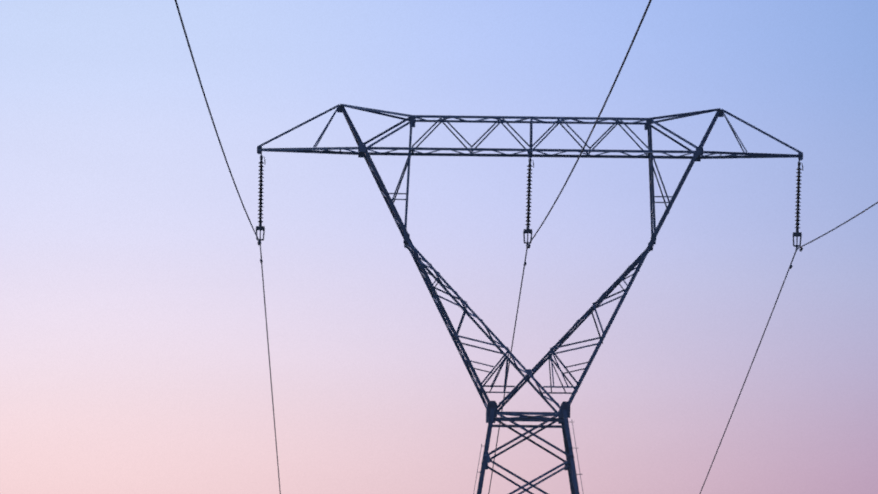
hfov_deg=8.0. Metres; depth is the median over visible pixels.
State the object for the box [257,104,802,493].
pylon
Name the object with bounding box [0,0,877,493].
sky
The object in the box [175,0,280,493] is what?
conductor
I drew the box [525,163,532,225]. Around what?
insulator sheds
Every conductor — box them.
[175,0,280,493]
[488,0,651,493]
[700,202,877,493]
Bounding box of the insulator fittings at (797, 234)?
[793,157,802,250]
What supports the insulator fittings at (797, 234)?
hanging from the pylon
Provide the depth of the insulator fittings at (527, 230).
248.89 m
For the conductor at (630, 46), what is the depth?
191.59 m
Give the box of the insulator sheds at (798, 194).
[795,166,801,228]
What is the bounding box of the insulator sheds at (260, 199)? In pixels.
[258,160,263,222]
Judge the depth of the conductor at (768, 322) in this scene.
264.89 m
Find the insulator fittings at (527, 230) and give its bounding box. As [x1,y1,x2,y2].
[523,152,533,247]
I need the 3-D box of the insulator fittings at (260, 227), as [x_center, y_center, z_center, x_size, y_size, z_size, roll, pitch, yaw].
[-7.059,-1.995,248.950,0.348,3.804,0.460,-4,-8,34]
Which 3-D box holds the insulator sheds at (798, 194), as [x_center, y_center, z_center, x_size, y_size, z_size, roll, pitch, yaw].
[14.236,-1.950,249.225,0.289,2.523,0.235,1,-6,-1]
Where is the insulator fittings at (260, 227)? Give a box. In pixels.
[256,151,264,244]
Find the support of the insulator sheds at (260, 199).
attached to the insulator fittings at (260, 227)

